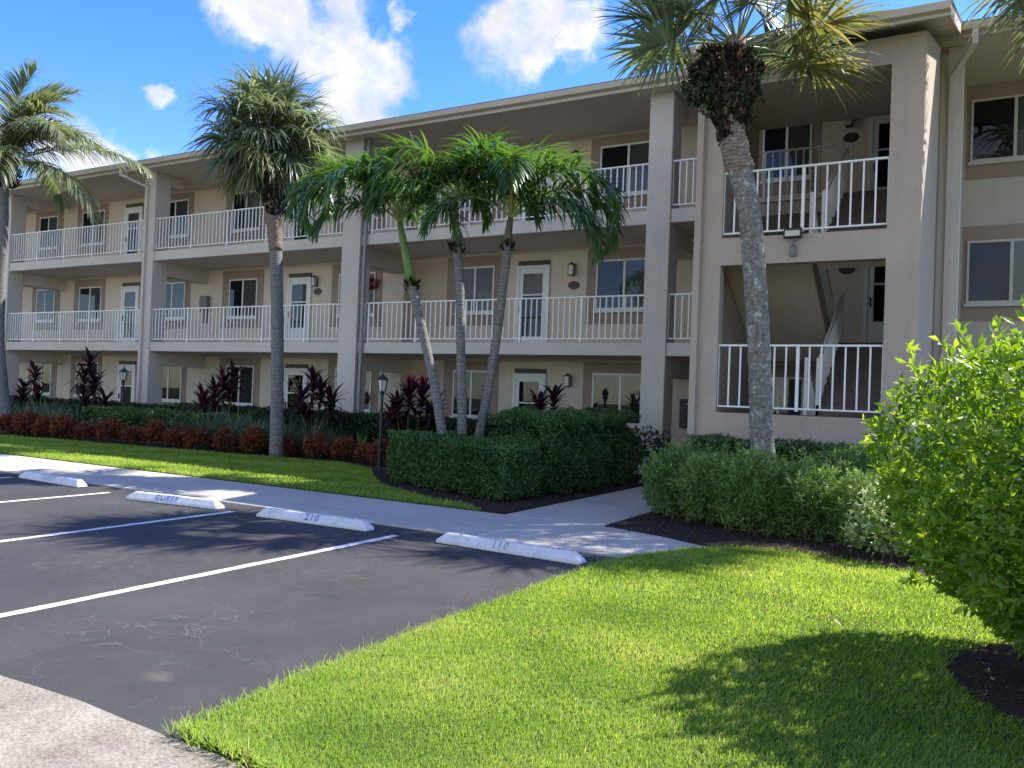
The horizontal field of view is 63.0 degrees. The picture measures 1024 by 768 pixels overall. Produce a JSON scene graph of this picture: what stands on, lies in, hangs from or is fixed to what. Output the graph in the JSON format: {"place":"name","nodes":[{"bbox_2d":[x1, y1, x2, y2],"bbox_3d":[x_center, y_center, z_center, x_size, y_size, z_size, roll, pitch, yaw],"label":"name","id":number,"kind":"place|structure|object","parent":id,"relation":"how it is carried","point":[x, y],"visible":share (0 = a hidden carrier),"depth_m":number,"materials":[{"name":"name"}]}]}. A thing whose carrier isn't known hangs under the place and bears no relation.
{"place":"outdoors","nodes":[
{"label":"outdoors","id":0,"kind":"place"},
{"bbox_2d":[29,400,78,435],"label":"strap grass","id":1,"kind":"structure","parent":0,"point":[48,414],"depth_m":23.40,"materials":[{"name":"green plant"}]},
{"bbox_2d":[0,675,245,767],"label":"road apron","id":2,"kind":"object","parent":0,"point":[41,727],"visible":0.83,"depth_m":3.82,"materials":[{"name":"concrete"}]},
{"bbox_2d":[164,404,241,448],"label":"strap grass","id":3,"kind":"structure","parent":0,"point":[208,426],"depth_m":20.94,"materials":[{"name":"green plant"}]},
{"bbox_2d":[182,738,250,767],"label":"terrain","id":4,"kind":"structure","parent":0,"point":[202,746],"depth_m":3.79,"materials":[{"name":"brown soil"}]},
{"bbox_2d":[5,0,1023,488],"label":"apartment building","id":5,"kind":"structure","parent":4,"relation":"on","point":[893,218],"depth_m":19.94,"materials":[{"name":"beige paint"}]},
{"bbox_2d":[30,363,51,395],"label":"window","id":6,"kind":"structure","parent":5,"relation":"in","point":[47,369],"depth_m":33.55,"materials":[{"name":"grey glass"}]},
{"bbox_2d":[35,289,55,322],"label":"window","id":7,"kind":"structure","parent":5,"relation":"in","point":[45,299],"depth_m":33.68,"materials":[{"name":"glass"}]},
{"bbox_2d":[39,215,58,250],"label":"window","id":8,"kind":"structure","parent":5,"relation":"in","point":[51,222],"depth_m":33.71,"materials":[{"name":"glass"}]},
{"bbox_2d":[73,362,98,397],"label":"window","id":9,"kind":"structure","parent":5,"relation":"in","point":[77,363],"depth_m":32.37,"materials":[{"name":"grey glass"}]},
{"bbox_2d":[77,286,101,321],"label":"window","id":10,"kind":"structure","parent":5,"relation":"in","point":[90,298],"depth_m":32.21,"materials":[{"name":"glass"}]},
{"bbox_2d":[80,209,105,246],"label":"window","id":11,"kind":"structure","parent":5,"relation":"in","point":[86,217],"depth_m":32.25,"materials":[{"name":"glass"}]},
{"bbox_2d":[116,361,136,402],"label":"door","id":12,"kind":"structure","parent":5,"relation":"in","point":[130,384],"depth_m":30.95,"materials":[{"name":"white paint"}]},
{"bbox_2d":[119,282,139,341],"bbox_3d":[-14.199,-2.581,30.998,1.020,2.365,0.089,2,-1,30],"label":"door","id":13,"kind":"structure","parent":5,"relation":"in","point":[130,292],"depth_m":31.04,"materials":[{"name":"white paint"}]},
{"bbox_2d":[123,203,142,253],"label":"door","id":14,"kind":"structure","parent":5,"relation":"in","point":[133,212],"depth_m":31.09,"materials":[{"name":"white paint"}]},
{"bbox_2d":[162,366,181,402],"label":"window","id":15,"kind":"structure","parent":5,"relation":"in","point":[172,376],"depth_m":29.71,"materials":[{"name":"grey glass"}]},
{"bbox_2d":[166,282,185,320],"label":"window","id":16,"kind":"structure","parent":5,"relation":"in","point":[176,291],"depth_m":29.75,"materials":[{"name":"blue glass"}]},
{"bbox_2d":[170,199,189,238],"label":"window","id":17,"kind":"structure","parent":5,"relation":"in","point":[177,207],"depth_m":29.78,"materials":[{"name":"glass"}]},
{"bbox_2d":[224,365,254,405],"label":"window","id":18,"kind":"structure","parent":5,"relation":"in","point":[248,381],"depth_m":27.88,"materials":[{"name":"glass"}]},
{"bbox_2d":[226,278,257,319],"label":"window","id":19,"kind":"structure","parent":5,"relation":"in","point":[242,292],"depth_m":28.02,"materials":[{"name":"black glass"}]},
{"bbox_2d":[231,190,260,232],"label":"window","id":20,"kind":"structure","parent":5,"relation":"in","point":[236,204],"depth_m":28.06,"materials":[{"name":"glass"}]},
{"bbox_2d":[284,364,307,409],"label":"door","id":21,"kind":"structure","parent":5,"relation":"in","point":[295,375],"depth_m":26.80,"materials":[{"name":"white paint"}]},
{"bbox_2d":[285,273,311,341],"bbox_3d":[-6.840,-2.361,26.740,1.030,2.365,0.089,2,-1,30],"label":"door","id":22,"kind":"structure","parent":5,"relation":"in","point":[299,286],"depth_m":26.77,"materials":[{"name":"white paint"}]},
{"bbox_2d":[289,181,315,239],"bbox_3d":[-6.729,-5.298,26.781,1.030,2.365,0.089,2,-1,30],"label":"door","id":23,"kind":"structure","parent":5,"relation":"in","point":[295,224],"depth_m":26.91,"materials":[{"name":"white paint"}]},
{"bbox_2d":[334,367,371,412],"bbox_3d":[-4.874,0.186,25.506,1.520,1.360,0.075,2,-1,30],"label":"window","id":24,"kind":"structure","parent":5,"relation":"in","point":[368,381],"depth_m":25.23,"materials":[{"name":"white paint"}]},
{"bbox_2d":[338,272,375,317],"bbox_3d":[-4.764,-2.721,25.546,1.520,1.360,0.075,2,-1,30],"label":"window","id":25,"kind":"structure","parent":5,"relation":"in","point":[372,274],"depth_m":25.29,"materials":[{"name":"white paint"}]},
{"bbox_2d":[450,370,489,418],"bbox_3d":[-1.153,0.298,23.354,1.320,1.360,0.075,2,-1,30],"label":"window","id":26,"kind":"structure","parent":5,"relation":"in","point":[475,379],"depth_m":23.34,"materials":[{"name":"grey glass"}]},
{"bbox_2d":[454,266,494,314],"bbox_3d":[-1.043,-2.610,23.394,1.320,1.360,0.075,2,-1,30],"label":"window","id":27,"kind":"structure","parent":5,"relation":"in","point":[479,281],"depth_m":23.34,"materials":[{"name":"grey glass"}]},
{"bbox_2d":[512,368,546,410],"bbox_3d":[0.434,0.768,22.445,1.000,2.365,0.061,2,-1,30],"label":"door","id":28,"kind":"structure","parent":5,"relation":"in","point":[522,377],"depth_m":22.50,"materials":[{"name":"white paint"}]},
{"bbox_2d":[514,260,550,342],"bbox_3d":[0.544,-2.140,22.485,1.000,2.365,0.061,2,-1,30],"label":"door","id":29,"kind":"structure","parent":5,"relation":"in","point":[533,277],"depth_m":22.49,"materials":[{"name":"white paint"}]},
{"bbox_2d":[519,150,553,220],"bbox_3d":[0.655,-5.077,22.525,1.000,2.365,0.061,2,-1,30],"label":"door","id":30,"kind":"structure","parent":5,"relation":"in","point":[549,179],"depth_m":22.43,"materials":[{"name":"white paint"}]},
{"bbox_2d":[591,373,640,427],"bbox_3d":[2.724,0.414,21.111,1.640,1.360,0.075,2,-1,30],"label":"window","id":31,"kind":"structure","parent":5,"relation":"in","point":[616,391],"depth_m":21.18,"materials":[{"name":"grey glass"}]},
{"bbox_2d":[595,258,644,312],"bbox_3d":[2.834,-2.494,21.151,1.640,1.360,0.075,2,-1,30],"label":"window","id":32,"kind":"structure","parent":5,"relation":"in","point":[619,276],"depth_m":21.23,"materials":[{"name":"blue glass"}]},
{"bbox_2d":[599,141,648,198],"bbox_3d":[2.945,-5.432,21.191,1.640,1.360,0.075,2,-1,30],"label":"window","id":33,"kind":"structure","parent":5,"relation":"in","point":[634,153],"depth_m":21.20,"materials":[{"name":"black glass"}]},
{"bbox_2d":[759,124,812,184],"bbox_3d":[6.320,-5.331,19.239,1.180,1.360,0.075,2,-1,30],"label":"window","id":34,"kind":"structure","parent":5,"relation":"in","point":[800,136],"depth_m":19.24,"materials":[{"name":"black glass"}]},
{"bbox_2d":[772,377,803,414],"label":"window","id":35,"kind":"structure","parent":5,"relation":"in","point":[779,381],"depth_m":19.09,"materials":[{"name":"grey glass"}]},
{"bbox_2d":[862,266,885,341],"bbox_3d":[8.165,-1.912,18.060,1.050,2.365,0.089,2,-1,30],"label":"door","id":36,"kind":"structure","parent":5,"relation":"in","point":[874,277],"depth_m":18.23,"materials":[{"name":"white paint"}]},
{"bbox_2d":[867,114,889,190],"bbox_3d":[8.276,-4.850,18.101,1.050,2.365,0.089,2,-1,30],"label":"door","id":37,"kind":"structure","parent":5,"relation":"in","point":[879,126],"depth_m":18.28,"materials":[{"name":"white paint"}]},
{"bbox_2d":[963,238,1023,306],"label":"window","id":38,"kind":"structure","parent":5,"relation":"in","point":[995,268],"depth_m":17.10,"materials":[{"name":"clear glass"}]},
{"bbox_2d":[968,94,1023,165],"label":"window","id":39,"kind":"structure","parent":5,"relation":"in","point":[997,123],"depth_m":17.16,"materials":[{"name":"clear glass"}]},
{"bbox_2d":[952,0,1023,88],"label":"sabal palm","id":40,"kind":"object","parent":4,"relation":"on","point":[1016,6],"visible":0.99,"depth_m":13.07,"materials":[{"name":"green plant"}]},
{"bbox_2d":[189,399,268,450],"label":"strap grass","id":41,"kind":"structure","parent":0,"point":[233,427],"depth_m":20.64,"materials":[{"name":"green plant"}]},
{"bbox_2d":[0,434,480,509],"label":"grass","id":42,"kind":"structure","parent":0,"point":[244,467],"depth_m":16.54,"materials":[{"name":"green plant"}]},
{"bbox_2d":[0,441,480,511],"bbox_3d":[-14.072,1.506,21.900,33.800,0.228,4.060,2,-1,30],"label":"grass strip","id":43,"kind":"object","parent":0,"point":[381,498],"depth_m":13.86,"materials":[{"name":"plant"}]},
{"bbox_2d":[220,409,288,452],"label":"strap grass","id":44,"kind":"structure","parent":0,"point":[259,448],"depth_m":20.24,"materials":[{"name":"green plant"}]},
{"bbox_2d":[0,472,619,740],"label":"parking lot","id":45,"kind":"structure","parent":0,"point":[154,658],"depth_m":6.67,"materials":[{"name":"grey asphalt"}]},
{"bbox_2d":[19,471,86,487],"bbox_3d":[-7.274,1.496,13.216,1.753,0.114,0.160,2,-1,33],"label":"wheel stop","id":46,"kind":"object","parent":45,"relation":"on","point":[56,479],"visible":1,"depth_m":13.09,"materials":[{"name":"paint"}]},
{"bbox_2d":[0,511,235,541],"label":"parking line","id":47,"kind":"object","parent":45,"relation":"on","point":[6,540],"visible":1,"depth_m":9.35,"materials":[{"name":"paint"}]},
{"bbox_2d":[126,491,224,509],"bbox_3d":[-4.594,1.572,11.365,1.640,0.114,0.160,2,-1,24],"label":"wheel stop","id":48,"kind":"object","parent":45,"relation":"on","point":[178,500],"visible":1,"depth_m":11.28,"materials":[{"name":"paint"}]},
{"bbox_2d":[0,535,397,617],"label":"parking line","id":49,"kind":"object","parent":45,"relation":"on","point":[31,609],"visible":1,"depth_m":6.96,"materials":[{"name":"paint"}]},
{"bbox_2d":[256,508,373,530],"bbox_3d":[-2.421,1.638,10.189,1.741,0.114,0.160,2,-1,28],"label":"wheel stop","id":50,"kind":"object","parent":45,"relation":"on","point":[323,520],"visible":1,"depth_m":10.10,"materials":[{"name":"paint"}]},
{"bbox_2d":[436,532,585,564],"bbox_3d":[-0.047,1.708,8.770,1.782,0.114,0.160,2,-1,33],"label":"wheel stop","id":51,"kind":"object","parent":45,"relation":"on","point":[526,550],"visible":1,"depth_m":8.67,"materials":[{"name":"paint"}]},
{"bbox_2d":[0,454,628,549],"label":"sidewalk","id":52,"kind":"structure","parent":0,"point":[537,531],"depth_m":11.68,"materials":[{"name":"concrete"}]},
{"bbox_2d":[283,406,354,456],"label":"strap grass","id":53,"kind":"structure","parent":0,"point":[305,434],"depth_m":19.62,"materials":[{"name":"green plant"}]},
{"bbox_2d":[0,431,653,514],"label":"planting bed","id":54,"kind":"object","parent":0,"point":[523,506],"visible":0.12,"depth_m":14.63,"materials":[{"name":"brown soil"}]},
{"bbox_2d":[0,413,16,432],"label":"copper shrub","id":55,"kind":"object","parent":54,"relation":"on","point":[5,423],"visible":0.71,"depth_m":23.08,"materials":[{"name":"red plant"}]},
{"bbox_2d":[10,409,41,433],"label":"copper shrub","id":56,"kind":"object","parent":54,"relation":"on","point":[21,422],"visible":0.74,"depth_m":22.66,"materials":[{"name":"red plant"}]},
{"bbox_2d":[11,359,54,411],"bbox_3d":[-15.380,0.306,26.680,1.865,2.215,1.378,2,-1,5],"label":"cordyline","id":57,"kind":"object","parent":54,"relation":"on","point":[22,390],"visible":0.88,"depth_m":26.64,"materials":[{"name":"purple plant"}]},
{"bbox_2d":[29,415,54,435],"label":"copper shrub","id":58,"kind":"object","parent":54,"relation":"on","point":[42,424],"visible":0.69,"depth_m":22.44,"materials":[{"name":"red plant"}]},
{"bbox_2d":[48,413,76,437],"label":"copper shrub","id":59,"kind":"object","parent":54,"relation":"on","point":[63,424],"visible":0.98,"depth_m":22.17,"materials":[{"name":"red plant"}]},
{"bbox_2d":[0,55,155,432],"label":"coconut palm","id":60,"kind":"object","parent":54,"relation":"on","point":[15,136],"visible":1,"depth_m":24.18,"materials":[{"name":"green plant"}]},
{"bbox_2d":[72,421,96,439],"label":"copper shrub","id":61,"kind":"object","parent":54,"relation":"on","point":[87,429],"visible":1,"depth_m":21.89,"materials":[{"name":"red plant"}]},
{"bbox_2d":[66,346,119,418],"bbox_3d":[-12.614,0.184,24.979,2.120,2.629,1.374,2,-1,30],"label":"cordyline","id":62,"kind":"object","parent":54,"relation":"on","point":[84,390],"visible":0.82,"depth_m":24.84,"materials":[{"name":"purple plant"}]},
{"bbox_2d":[10,394,186,419],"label":"hedge","id":63,"kind":"object","parent":54,"relation":"on","point":[68,402],"visible":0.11,"depth_m":26.07,"materials":[{"name":"green plant"}]},
{"bbox_2d":[94,417,122,440],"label":"copper shrub","id":64,"kind":"object","parent":54,"relation":"on","point":[111,427],"visible":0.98,"depth_m":21.59,"materials":[{"name":"red plant"}]},
{"bbox_2d":[117,425,143,443],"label":"copper shrub","id":65,"kind":"object","parent":54,"relation":"on","point":[132,432],"visible":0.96,"depth_m":21.24,"materials":[{"name":"red plant"}]},
{"bbox_2d":[139,419,166,443],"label":"copper shrub","id":66,"kind":"object","parent":54,"relation":"on","point":[152,431],"visible":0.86,"depth_m":20.89,"materials":[{"name":"red plant"}]},
{"bbox_2d":[78,404,242,446],"bbox_3d":[-9.589,1.174,22.643,5.592,1.158,1.279,2,-1,30],"label":"hedge","id":67,"kind":"object","parent":54,"relation":"on","point":[127,416],"visible":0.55,"depth_m":22.36,"materials":[{"name":"green plant"}]},
{"bbox_2d":[161,424,186,446],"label":"copper shrub","id":68,"kind":"object","parent":54,"relation":"on","point":[171,433],"visible":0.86,"depth_m":20.61,"materials":[{"name":"red plant"}]},
{"bbox_2d":[180,425,211,447],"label":"copper shrub","id":69,"kind":"object","parent":54,"relation":"on","point":[190,439],"visible":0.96,"depth_m":20.32,"materials":[{"name":"red plant"}]},
{"bbox_2d":[185,358,250,413],"bbox_3d":[-7.965,0.466,22.406,2.056,2.344,1.373,2,-1,30],"label":"cordyline","id":70,"kind":"object","parent":54,"relation":"on","point":[204,398],"visible":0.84,"depth_m":22.33,"materials":[{"name":"purple plant"}]},
{"bbox_2d":[211,426,238,448],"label":"copper shrub","id":71,"kind":"object","parent":54,"relation":"on","point":[218,439],"visible":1,"depth_m":20.01,"materials":[{"name":"red plant"}]},
{"bbox_2d":[238,424,268,451],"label":"copper shrub","id":72,"kind":"object","parent":54,"relation":"on","point":[252,437],"visible":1,"depth_m":19.62,"materials":[{"name":"red plant"}]},
{"bbox_2d":[181,50,355,456],"bbox_3d":[-5.867,-3.026,19.639,4.038,9.457,4.093,2,-1,30],"label":"sabal palm","id":73,"kind":"object","parent":54,"relation":"on","point":[269,128],"visible":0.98,"depth_m":19.18,"materials":[{"name":"green plant"}]},
{"bbox_2d":[279,433,297,456],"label":"copper shrub","id":74,"kind":"object","parent":54,"relation":"on","point":[290,446],"visible":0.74,"depth_m":19.32,"materials":[{"name":"red plant"}]},
{"bbox_2d":[301,432,330,455],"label":"copper shrub","id":75,"kind":"object","parent":54,"relation":"on","point":[316,444],"visible":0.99,"depth_m":19.04,"materials":[{"name":"red plant"}]},
{"bbox_2d":[284,364,353,434],"bbox_3d":[-4.834,0.545,20.447,2.014,2.363,1.445,2,-1,30],"label":"cordyline","id":76,"kind":"object","parent":54,"relation":"on","point":[319,385],"visible":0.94,"depth_m":20.34,"materials":[{"name":"purple plant"}]},
{"bbox_2d":[174,402,497,448],"bbox_3d":[-4.189,1.261,21.105,12.399,1.312,1.279,2,-1,30],"label":"hedge","id":77,"kind":"object","parent":54,"relation":"on","point":[364,423],"visible":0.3,"depth_m":20.50,"materials":[{"name":"green plant"}]},
{"bbox_2d":[329,436,357,458],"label":"copper shrub","id":78,"kind":"object","parent":54,"relation":"on","point":[338,447],"visible":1,"depth_m":18.78,"materials":[{"name":"red plant"}]},
{"bbox_2d":[354,442,370,462],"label":"copper shrub","id":79,"kind":"object","parent":54,"relation":"on","point":[362,447],"visible":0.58,"depth_m":18.35,"materials":[{"name":"red plant"}]},
{"bbox_2d":[363,438,396,462],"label":"copper shrub","id":80,"kind":"object","parent":54,"relation":"on","point":[373,453],"visible":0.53,"depth_m":17.66,"materials":[{"name":"red plant"}]},
{"bbox_2d":[376,372,387,467],"bbox_3d":[-2.749,0.748,17.561,0.260,2.020,0.225,2,-1,30],"label":"lamp post","id":81,"kind":"object","parent":54,"relation":"on","point":[382,379],"visible":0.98,"depth_m":17.53,"materials":[{"name":"metal"}]},
{"bbox_2d":[280,148,497,433],"bbox_3d":[-2.292,-1.304,15.442,3.551,6.199,3.485,1,-1,42],"label":"adonidia palm","id":82,"kind":"object","parent":54,"relation":"on","point":[344,172],"visible":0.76,"depth_m":15.19,"materials":[{"name":"green plant"}]},
{"bbox_2d":[371,374,452,437],"bbox_3d":[-2.316,0.777,19.145,2.408,2.060,1.316,2,-1,30],"label":"cordyline","id":83,"kind":"object","parent":54,"relation":"on","point":[397,404],"visible":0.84,"depth_m":19.06,"materials":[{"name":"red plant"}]},
{"bbox_2d":[357,126,552,436],"bbox_3d":[-1.091,-1.494,15.106,3.486,6.624,2.334,2,-1,-8],"label":"adonidia palm","id":84,"kind":"object","parent":54,"relation":"on","point":[378,189],"visible":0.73,"depth_m":14.97,"materials":[{"name":"green plant"}]},
{"bbox_2d":[385,429,544,501],"bbox_3d":[-0.810,1.330,14.112,1.483,1.079,3.438,3,-1,-43],"label":"hedge","id":85,"kind":"object","parent":54,"relation":"on","point":[489,468],"visible":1,"depth_m":13.40,"materials":[{"name":"green plant"}]},
{"bbox_2d":[414,124,632,437],"bbox_3d":[0.097,-1.403,14.986,3.852,6.545,3.288,2,-1,30],"label":"adonidia palm","id":86,"kind":"object","parent":54,"relation":"on","point":[591,228],"visible":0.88,"depth_m":14.91,"materials":[{"name":"green plant"}]},
{"bbox_2d":[518,383,574,410],"bbox_3d":[0.753,0.885,18.897,1.460,2.053,1.120,2,-1,30],"label":"cordyline","id":87,"kind":"object","parent":54,"relation":"on","point":[540,401],"visible":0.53,"depth_m":18.84,"materials":[{"name":"purple plant"}]},
{"bbox_2d":[485,406,643,493],"bbox_3d":[0.911,1.186,15.583,2.256,1.602,4.090,2,-1,30],"label":"hedge","id":88,"kind":"object","parent":54,"relation":"on","point":[579,448],"visible":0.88,"depth_m":14.54,"materials":[{"name":"green plant"}]},
{"bbox_2d":[627,425,672,477],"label":"flowering shrub","id":89,"kind":"object","parent":54,"relation":"on","point":[658,442],"visible":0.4,"depth_m":17.17,"materials":[{"name":"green plant"}]},
{"bbox_2d":[0,0,1021,179],"label":"sky","id":90,"kind":"structure","parent":0,"point":[133,61],"materials":[{"name":"blue"}]},
{"bbox_2d":[506,486,672,526],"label":"walkway","id":91,"kind":"structure","parent":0,"point":[603,509],"depth_m":12.26,"materials":[{"name":"concrete"}]},
{"bbox_2d":[162,543,1023,767],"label":"lawn","id":92,"kind":"structure","parent":0,"point":[863,763],"depth_m":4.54,"materials":[{"name":"plant"}]},
{"bbox_2d":[572,531,705,557],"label":"sidewalk","id":93,"kind":"structure","parent":0,"point":[626,543],"depth_m":9.39,"materials":[{"name":"concrete"}]},
{"bbox_2d":[605,506,1023,587],"bbox_3d":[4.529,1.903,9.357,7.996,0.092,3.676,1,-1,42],"label":"mulch","id":94,"kind":"object","parent":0,"point":[794,535],"visible":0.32,"depth_m":10.12,"materials":[{"name":"brown wood"}]},
{"bbox_2d":[638,437,711,520],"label":"feathery shrub","id":95,"kind":"object","parent":94,"relation":"on","point":[661,491],"visible":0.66,"depth_m":11.67,"materials":[{"name":"green plant"}]},
{"bbox_2d":[668,449,743,526],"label":"feathery shrub","id":96,"kind":"object","parent":94,"relation":"on","point":[697,490],"visible":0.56,"depth_m":10.99,"materials":[{"name":"green plant"}]},
{"bbox_2d":[589,0,899,527],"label":"sabal palm","id":97,"kind":"object","parent":94,"relation":"on","point":[729,83],"visible":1,"depth_m":11.40,"materials":[{"name":"green plant"}]},
{"bbox_2d":[704,441,797,535],"bbox_3d":[3.056,1.332,10.631,1.233,1.197,1.188,2,-1,14],"label":"feathery shrub","id":98,"kind":"object","parent":94,"relation":"on","point":[749,473],"visible":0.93,"depth_m":10.41,"materials":[{"name":"green plant"}]},
{"bbox_2d":[757,446,851,542],"bbox_3d":[3.592,1.394,10.328,1.183,1.233,1.128,2,-1,6],"label":"feathery shrub","id":99,"kind":"object","parent":94,"relation":"on","point":[808,478],"visible":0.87,"depth_m":10.14,"materials":[{"name":"green plant"}]},
{"bbox_2d":[683,432,971,518],"bbox_3d":[4.534,1.435,12.405,4.181,1.274,1.315,2,-1,30],"label":"hedge","id":100,"kind":"object","parent":94,"relation":"on","point":[783,447],"visible":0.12,"depth_m":12.62,"materials":[{"name":"green plant"}]},
{"bbox_2d":[801,441,880,528],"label":"feathery shrub","id":101,"kind":"object","parent":94,"relation":"on","point":[841,454],"visible":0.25,"depth_m":11.01,"materials":[{"name":"green plant"}]},
{"bbox_2d":[817,466,894,547],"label":"feathery shrub","id":102,"kind":"object","parent":94,"relation":"on","point":[851,491],"visible":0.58,"depth_m":9.88,"materials":[{"name":"green plant"}]},
{"bbox_2d":[840,485,927,560],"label":"variegated shrub","id":103,"kind":"object","parent":94,"relation":"on","point":[870,513],"visible":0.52,"depth_m":8.94,"materials":[{"name":"green plant"}]},
{"bbox_2d":[861,461,952,551],"bbox_3d":[4.604,1.395,9.439,1.186,1.151,1.143,3,-1,-29],"label":"feathery shrub","id":104,"kind":"object","parent":94,"relation":"on","point":[876,480],"visible":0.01,"depth_m":9.45,"materials":[{"name":"green plant"}]},
{"bbox_2d":[942,642,1023,724],"bbox_3d":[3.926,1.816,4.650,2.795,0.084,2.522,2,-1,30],"label":"mulch","id":105,"kind":"object","parent":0,"point":[994,665],"visible":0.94,"depth_m":5.21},
{"bbox_2d":[857,294,1023,660],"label":"bush","id":106,"kind":"object","parent":105,"relation":"on","point":[986,554],"visible":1,"depth_m":4.91,"materials":[{"name":"green plant"}]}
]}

